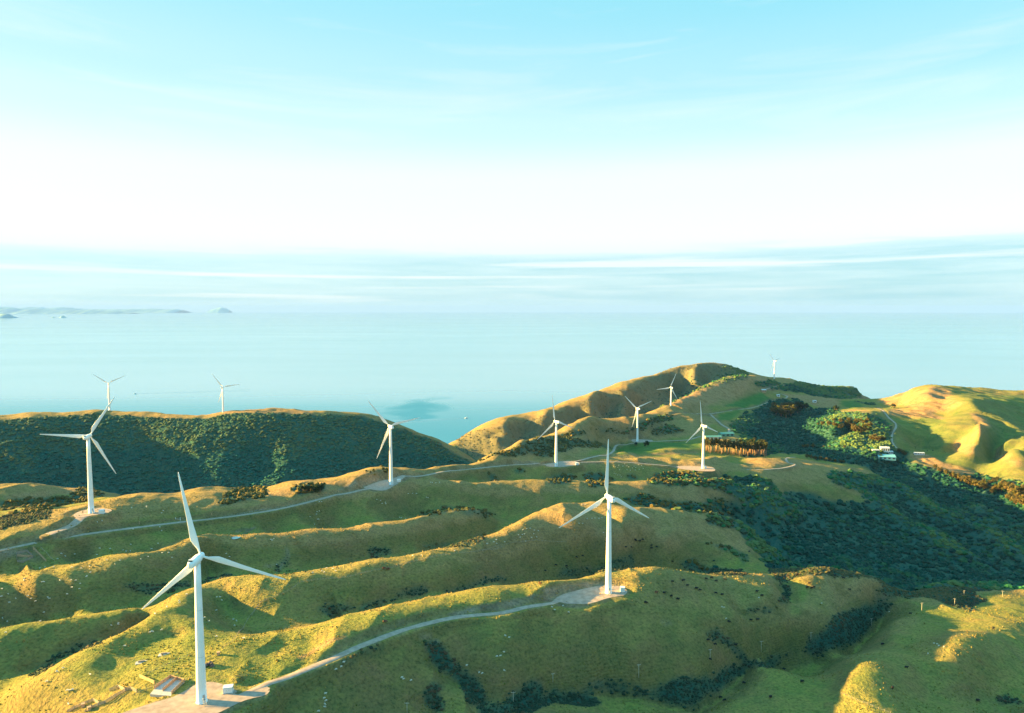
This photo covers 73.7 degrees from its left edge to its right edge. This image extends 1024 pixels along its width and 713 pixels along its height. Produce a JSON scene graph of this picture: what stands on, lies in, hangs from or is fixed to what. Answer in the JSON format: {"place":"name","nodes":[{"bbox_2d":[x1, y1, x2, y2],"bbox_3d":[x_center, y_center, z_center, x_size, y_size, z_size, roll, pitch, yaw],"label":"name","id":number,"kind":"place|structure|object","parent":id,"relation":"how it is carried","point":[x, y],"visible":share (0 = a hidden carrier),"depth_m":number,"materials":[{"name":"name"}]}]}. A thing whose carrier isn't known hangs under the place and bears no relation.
{"place":"outdoors","nodes":[
{"label":"outdoors","id":0,"kind":"place"},
{"bbox_2d":[0,314,17,317],"bbox_3d":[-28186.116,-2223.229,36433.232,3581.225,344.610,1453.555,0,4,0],"label":"hills","id":1,"kind":"structure","parent":0,"point":[6,316],"depth_m":36253.52,"materials":[{"name":"blue"}]},
{"bbox_2d":[45,516,87,534],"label":"gravel road","id":2,"kind":"structure","parent":0,"point":[75,521],"depth_m":576.08,"materials":[{"name":"grey gravel"}]},
{"bbox_2d":[0,308,139,313],"bbox_3d":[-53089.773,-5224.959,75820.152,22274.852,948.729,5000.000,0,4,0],"label":"hills","id":3,"kind":"structure","parent":0,"point":[21,311],"depth_m":74742.74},
{"bbox_2d":[0,306,191,312],"bbox_3d":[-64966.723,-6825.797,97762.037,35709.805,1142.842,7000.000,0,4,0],"label":"hills","id":4,"kind":"structure","parent":0,"point":[152,310],"depth_m":96863.88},
{"bbox_2d":[0,494,336,550],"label":"gravel road","id":5,"kind":"structure","parent":0,"point":[178,522],"depth_m":621.99,"materials":[{"name":"grey gravel"}]},
{"bbox_2d":[207,307,232,312],"bbox_3d":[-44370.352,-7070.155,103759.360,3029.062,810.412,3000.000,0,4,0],"label":"island","id":6,"kind":"structure","parent":0,"point":[221,310],"depth_m":103029.17,"materials":[{"name":"blue"}]},
{"bbox_2d":[238,600,557,694],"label":"gravel road","id":7,"kind":"structure","parent":0,"point":[327,660],"depth_m":389.78,"materials":[{"name":"grey gravel"}]},
{"bbox_2d":[337,463,549,494],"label":"gravel road","id":8,"kind":"structure","parent":0,"point":[439,472],"depth_m":901.45,"materials":[{"name":"grey gravel"}]},
{"bbox_2d":[0,362,1023,712],"bbox_3d":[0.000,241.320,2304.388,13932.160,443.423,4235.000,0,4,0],"label":"terrain","id":9,"kind":"structure","parent":0,"point":[978,428],"depth_m":556.01,"materials":[{"name":"green plant"}]},
{"bbox_2d":[16,550,32,561],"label":"stock pen","id":10,"kind":"object","parent":9,"relation":"on","point":[25,559],"visible":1,"depth_m":532.25,"materials":[{"name":"grey wood"}]},
{"bbox_2d":[67,698,98,712],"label":"stock race","id":11,"kind":"object","parent":9,"relation":"on","point":[93,699],"visible":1,"depth_m":328.72,"materials":[{"name":"brown wood"}]},
{"bbox_2d":[74,508,111,517],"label":"gravel pad","id":12,"kind":"object","parent":9,"relation":"on","point":[83,514],"visible":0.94,"depth_m":599.15,"materials":[{"name":"beige gravel"}]},
{"bbox_2d":[40,397,115,513],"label":"wind turbine","id":13,"kind":"object","parent":12,"relation":"on","point":[87,437],"visible":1,"depth_m":598.59,"materials":[{"name":"white paint"}]},
{"bbox_2d":[98,509,105,513],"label":"transformer kiosk","id":14,"kind":"object","parent":12,"relation":"on","point":[101,511],"visible":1,"depth_m":598.19,"materials":[{"name":"metal"}]},
{"bbox_2d":[85,700,104,711],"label":"stock race","id":15,"kind":"object","parent":9,"relation":"on","point":[103,702],"visible":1,"depth_m":325.66,"materials":[{"name":"brown wood"}]},
{"bbox_2d":[93,374,125,410],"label":"wind turbine","id":16,"kind":"object","parent":9,"relation":"on","point":[108,394],"visible":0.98,"depth_m":1666.16,"materials":[{"name":"white paint"}]},
{"bbox_2d":[109,685,124,691],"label":"stock race","id":17,"kind":"object","parent":9,"relation":"on","point":[120,686],"visible":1,"depth_m":336.78,"materials":[{"name":"grey wood"}]},
{"bbox_2d":[105,686,136,702],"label":"stock race","id":18,"kind":"object","parent":9,"relation":"on","point":[131,688],"visible":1,"depth_m":331.02,"materials":[{"name":"brown wood"}]},
{"bbox_2d":[135,660,146,664],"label":"water trough","id":19,"kind":"object","parent":9,"relation":"on","point":[139,662],"visible":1,"depth_m":364.20,"materials":[{"name":"concrete"}]},
{"bbox_2d":[139,674,154,683],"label":"board fence","id":20,"kind":"object","parent":9,"relation":"on","point":[150,680],"visible":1,"depth_m":340.77,"materials":[{"name":"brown wood"}]},
{"bbox_2d":[150,674,184,696],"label":"loading pen","id":21,"kind":"object","parent":9,"relation":"on","point":[170,685],"visible":1,"depth_m":330.71,"materials":[{"name":"concrete"}]},
{"bbox_2d":[123,682,269,712],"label":"gravel pad","id":22,"kind":"object","parent":9,"relation":"on","point":[218,701],"visible":0.84,"depth_m":317.30,"materials":[{"name":"beige gravel"}]},
{"bbox_2d":[142,472,285,706],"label":"wind turbine","id":23,"kind":"object","parent":22,"relation":"on","point":[194,562],"visible":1,"depth_m":315.18,"materials":[{"name":"white paint"}]},
{"bbox_2d":[223,684,233,693],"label":"transformer kiosk","id":24,"kind":"object","parent":22,"relation":"on","point":[228,688],"visible":1,"depth_m":324.74,"materials":[{"name":"metal"}]},
{"bbox_2d":[205,661,214,666],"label":"stone heap","id":25,"kind":"object","parent":9,"relation":"on","point":[210,663],"visible":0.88,"depth_m":352.61,"materials":[{"name":"grey stone"}]},
{"bbox_2d":[212,374,238,411],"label":"wind turbine","id":26,"kind":"object","parent":9,"relation":"on","point":[222,387],"visible":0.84,"depth_m":1615.99,"materials":[{"name":"white paint"}]},
{"bbox_2d":[0,412,476,494],"bbox_3d":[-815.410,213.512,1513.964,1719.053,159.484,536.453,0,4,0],"label":"hillside scrub","id":27,"kind":"object","parent":9,"relation":"on","point":[23,472],"visible":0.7,"depth_m":1505.21,"materials":[{"name":"green plant"}]},
{"bbox_2d":[302,485,310,491],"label":"dark tree","id":28,"kind":"object","parent":9,"relation":"on","point":[307,487],"visible":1,"depth_m":726.30,"materials":[{"name":"green plant"}]},
{"bbox_2d":[0,413,733,570],"bbox_3d":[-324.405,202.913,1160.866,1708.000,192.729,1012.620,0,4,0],"label":"ridge scrub","id":29,"kind":"object","parent":9,"relation":"on","point":[255,492],"visible":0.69,"depth_m":859.26,"materials":[{"name":"green plant"}]},
{"bbox_2d":[364,475,404,490],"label":"gravel pad","id":30,"kind":"object","parent":9,"relation":"on","point":[382,485],"visible":0.94,"depth_m":791.84,"materials":[{"name":"grey gravel"}]},
{"bbox_2d":[368,401,420,484],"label":"wind turbine","id":31,"kind":"object","parent":30,"relation":"on","point":[389,429],"visible":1,"depth_m":791.19,"materials":[{"name":"white paint"}]},
{"bbox_2d":[306,547,500,580],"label":"wire fence","id":32,"kind":"object","parent":9,"relation":"on","point":[411,561],"visible":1,"depth_m":535.30,"materials":[{"name":"grey"}]},
{"bbox_2d":[0,498,1016,660],"bbox_3d":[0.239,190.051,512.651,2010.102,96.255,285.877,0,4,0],"label":"ridge tussock","id":33,"kind":"object","parent":9,"relation":"on","point":[451,568],"visible":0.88,"depth_m":568.89,"materials":[{"name":"green plant"}]},
{"bbox_2d":[0,509,1023,712],"bbox_3d":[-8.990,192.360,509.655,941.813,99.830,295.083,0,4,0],"label":"gully shrubs","id":34,"kind":"object","parent":9,"relation":"on","point":[790,572],"visible":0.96,"depth_m":514.61,"materials":[{"name":"green plant"}]},
{"bbox_2d":[0,497,1023,712],"bbox_3d":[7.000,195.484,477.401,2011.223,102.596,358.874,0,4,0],"label":"pasture tufts","id":35,"kind":"object","parent":9,"relation":"on","point":[128,645],"visible":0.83,"depth_m":444.62,"materials":[{"name":"green plant"}]},
{"bbox_2d":[546,461,579,466],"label":"gravel pad","id":36,"kind":"object","parent":9,"relation":"on","point":[565,463],"visible":0.96,"depth_m":1045.27,"materials":[{"name":"grey gravel"}]},
{"bbox_2d":[537,396,571,466],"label":"wind turbine","id":37,"kind":"object","parent":36,"relation":"on","point":[556,448],"visible":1,"depth_m":1030.24,"materials":[{"name":"white paint"}]},
{"bbox_2d":[406,362,722,456],"bbox_3d":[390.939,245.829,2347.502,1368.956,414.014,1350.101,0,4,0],"label":"coastal scrub","id":38,"kind":"object","parent":9,"relation":"on","point":[669,372],"visible":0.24,"depth_m":2143.19,"materials":[{"name":"green plant"}]},
{"bbox_2d":[554,585,626,603],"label":"gravel pad","id":39,"kind":"object","parent":9,"relation":"on","point":[587,595],"visible":0.91,"depth_m":474.90,"materials":[{"name":"grey gravel"}]},
{"bbox_2d":[559,439,648,593],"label":"wind turbine","id":40,"kind":"object","parent":39,"relation":"on","point":[608,577],"visible":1,"depth_m":476.12,"materials":[{"name":"white paint"}]},
{"bbox_2d":[620,586,624,591],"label":"transformer kiosk","id":41,"kind":"object","parent":39,"relation":"on","point":[622,588],"visible":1,"depth_m":480.42,"materials":[{"name":"metal"}]},
{"bbox_2d":[631,439,652,441],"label":"gravel pad","id":42,"kind":"object","parent":9,"relation":"on","point":[639,440],"visible":0.85,"depth_m":1417.62,"materials":[{"name":"grey gravel"}]},
{"bbox_2d":[625,396,650,440],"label":"wind turbine","id":43,"kind":"object","parent":42,"relation":"on","point":[638,408],"visible":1,"depth_m":1407.06,"materials":[{"name":"white paint"}]},
{"bbox_2d":[676,466,714,470],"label":"gravel pad","id":44,"kind":"object","parent":9,"relation":"on","point":[697,468],"visible":0.98,"depth_m":1083.16,"materials":[{"name":"beige gravel"}]},
{"bbox_2d":[688,402,716,468],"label":"wind turbine","id":45,"kind":"object","parent":44,"relation":"on","point":[703,440],"visible":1,"depth_m":1080.06,"materials":[{"name":"white paint"}]},
{"bbox_2d":[705,435,721,438],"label":"farm shed","id":46,"kind":"structure","parent":9,"relation":"on","point":[714,436],"depth_m":1424.50,"materials":[{"name":"green metal"}]},
{"bbox_2d":[718,432,734,435],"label":"farm shed","id":47,"kind":"structure","parent":9,"relation":"on","point":[726,433],"depth_m":1454.52,"materials":[{"name":"teal metal"}]},
{"bbox_2d":[770,405,778,413],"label":"golden tree","id":48,"kind":"object","parent":9,"relation":"on","point":[773,409],"visible":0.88,"depth_m":1936.97,"materials":[{"name":"brown plant"}]},
{"bbox_2d":[770,354,779,378],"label":"wind turbine","id":49,"kind":"object","parent":9,"relation":"on","point":[774,366],"visible":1,"depth_m":2614.52,"materials":[{"name":"white paint"}]},
{"bbox_2d":[774,405,786,415],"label":"golden tree","id":50,"kind":"object","parent":9,"relation":"on","point":[779,410],"visible":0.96,"depth_m":1918.78,"materials":[{"name":"brown plant"}]},
{"bbox_2d":[782,405,793,417],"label":"golden tree","id":51,"kind":"object","parent":9,"relation":"on","point":[788,411],"visible":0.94,"depth_m":1914.50,"materials":[{"name":"brown plant"}]},
{"bbox_2d":[786,404,795,415],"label":"golden tree","id":52,"kind":"object","parent":9,"relation":"on","point":[793,407],"visible":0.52,"depth_m":1944.67,"materials":[{"name":"brown plant"}]},
{"bbox_2d":[623,365,1023,590],"bbox_3d":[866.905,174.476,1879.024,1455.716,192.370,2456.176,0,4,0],"label":"valley forest","id":53,"kind":"object","parent":9,"relation":"on","point":[844,561],"visible":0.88,"depth_m":1064.36,"materials":[{"name":"green plant"}]},
{"bbox_2d":[851,424,859,431],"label":"golden tree","id":54,"kind":"object","parent":9,"relation":"on","point":[853,427],"visible":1,"depth_m":1587.48,"materials":[{"name":"yellow plant"}]},
{"bbox_2d":[857,423,866,432],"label":"golden tree","id":55,"kind":"object","parent":9,"relation":"on","point":[860,428],"visible":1,"depth_m":1582.01,"materials":[{"name":"green plant"}]},
{"bbox_2d":[871,434,880,439],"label":"golden tree","id":56,"kind":"object","parent":9,"relation":"on","point":[876,437],"visible":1,"depth_m":1540.76,"materials":[{"name":"green plant"}]},
{"bbox_2d":[879,446,889,451],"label":"house","id":57,"kind":"structure","parent":9,"relation":"on","point":[885,448],"depth_m":1460.89,"materials":[{"name":"white glass"}]},
{"bbox_2d":[878,454,895,460],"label":"barn","id":58,"kind":"structure","parent":9,"relation":"on","point":[892,457],"depth_m":1444.44,"materials":[{"name":"teal metal"}]},
{"bbox_2d":[913,452,924,454],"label":"cabin","id":59,"kind":"object","parent":9,"relation":"on","point":[918,453],"visible":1,"depth_m":1461.67,"materials":[{"name":"white glass"}]},
{"bbox_2d":[960,475,967,480],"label":"golden tree","id":60,"kind":"object","parent":9,"relation":"on","point":[964,477],"visible":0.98,"depth_m":1341.87,"materials":[{"name":"brown plant"}]},
{"bbox_2d":[964,475,974,483],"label":"golden tree","id":61,"kind":"object","parent":9,"relation":"on","point":[969,480],"visible":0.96,"depth_m":1332.27,"materials":[{"name":"brown plant"}]},
{"bbox_2d":[972,479,987,487],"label":"golden tree","id":62,"kind":"object","parent":9,"relation":"on","point":[977,482],"visible":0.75,"depth_m":1315.84,"materials":[{"name":"brown plant"}]},
{"bbox_2d":[979,481,989,488],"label":"golden tree","id":63,"kind":"object","parent":9,"relation":"on","point":[984,485],"visible":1,"depth_m":1297.14,"materials":[{"name":"brown plant"}]},
{"bbox_2d":[996,482,1003,490],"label":"golden tree","id":64,"kind":"object","parent":9,"relation":"on","point":[1001,487],"visible":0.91,"depth_m":1263.95,"materials":[{"name":"brown plant"}]},
{"bbox_2d":[1004,482,1015,489],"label":"golden tree","id":65,"kind":"object","parent":9,"relation":"on","point":[1009,486],"visible":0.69,"depth_m":1245.96,"materials":[{"name":"brown plant"}]},
{"bbox_2d":[1005,494,1014,498],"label":"golden tree","id":66,"kind":"object","parent":9,"relation":"on","point":[1008,496],"visible":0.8,"depth_m":1200.67,"materials":[{"name":"brown plant"}]},
{"bbox_2d":[1007,487,1019,494],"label":"golden tree","id":67,"kind":"object","parent":9,"relation":"on","point":[1014,493],"visible":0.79,"depth_m":1208.87,"materials":[{"name":"brown plant"}]},
{"bbox_2d":[1010,496,1020,504],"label":"golden tree","id":68,"kind":"object","parent":9,"relation":"on","point":[1013,498],"visible":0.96,"depth_m":1181.34,"materials":[{"name":"brown plant"}]},
{"bbox_2d":[1012,485,1023,493],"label":"golden tree","id":69,"kind":"object","parent":9,"relation":"on","point":[1019,488],"visible":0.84,"depth_m":1211.72,"materials":[{"name":"brown plant"}]},
{"bbox_2d":[1014,495,1023,504],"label":"golden tree","id":70,"kind":"object","parent":9,"relation":"on","point":[1021,497],"visible":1,"depth_m":1172.48,"materials":[{"name":"brown plant"}]},
{"bbox_2d":[0,312,1023,443],"bbox_3d":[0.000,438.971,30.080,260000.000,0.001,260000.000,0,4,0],"label":"sea","id":71,"kind":"structure","parent":0,"point":[476,369],"depth_m":6436.25,"materials":[{"name":"liquid"}]},
{"bbox_2d":[392,418,463,422],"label":"wake","id":72,"kind":"object","parent":71,"relation":"on","point":[419,421],"visible":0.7,"depth_m":2717.44,"materials":[{"name":"liquid"}]},
{"bbox_2d":[0,0,1023,312],"label":"sky","id":73,"kind":"structure","parent":0,"point":[186,155],"materials":[{"name":"blue"}]},
{"bbox_2d":[579,462,673,466],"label":"gravel road","id":74,"kind":"structure","parent":0,"point":[645,463],"depth_m":1089.60,"materials":[{"name":"grey gravel"}]},
{"bbox_2d":[575,436,700,461],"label":"gravel road","id":75,"kind":"structure","parent":0,"point":[613,450],"depth_m":1341.15,"materials":[{"name":"grey gravel"}]},
{"bbox_2d":[697,413,729,431],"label":"gravel road","id":76,"kind":"structure","parent":0,"point":[718,421],"depth_m":1647.27,"materials":[{"name":"grey gravel"}]},
{"bbox_2d":[710,386,787,413],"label":"gravel road","id":77,"kind":"structure","parent":0,"point":[756,406],"depth_m":2017.84,"materials":[{"name":"grey gravel"}]},
{"bbox_2d":[747,457,795,469],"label":"gravel road","id":78,"kind":"structure","parent":0,"point":[786,460],"depth_m":1182.20,"materials":[{"name":"grey gravel"}]},
{"bbox_2d":[878,408,896,447],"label":"gravel road","id":79,"kind":"structure","parent":0,"point":[894,429],"depth_m":1652.13,"materials":[{"name":"grey gravel"}]},
{"label":"gravel pad","id":80,"kind":"structure","parent":0,"visible":0},
{"bbox_2d":[657,377,676,405],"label":"wind turbine","id":81,"kind":"object","parent":80,"relation":"on","point":[670,393],"visible":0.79,"depth_m":1774.20,"materials":[{"name":"white paint"}]}
]}

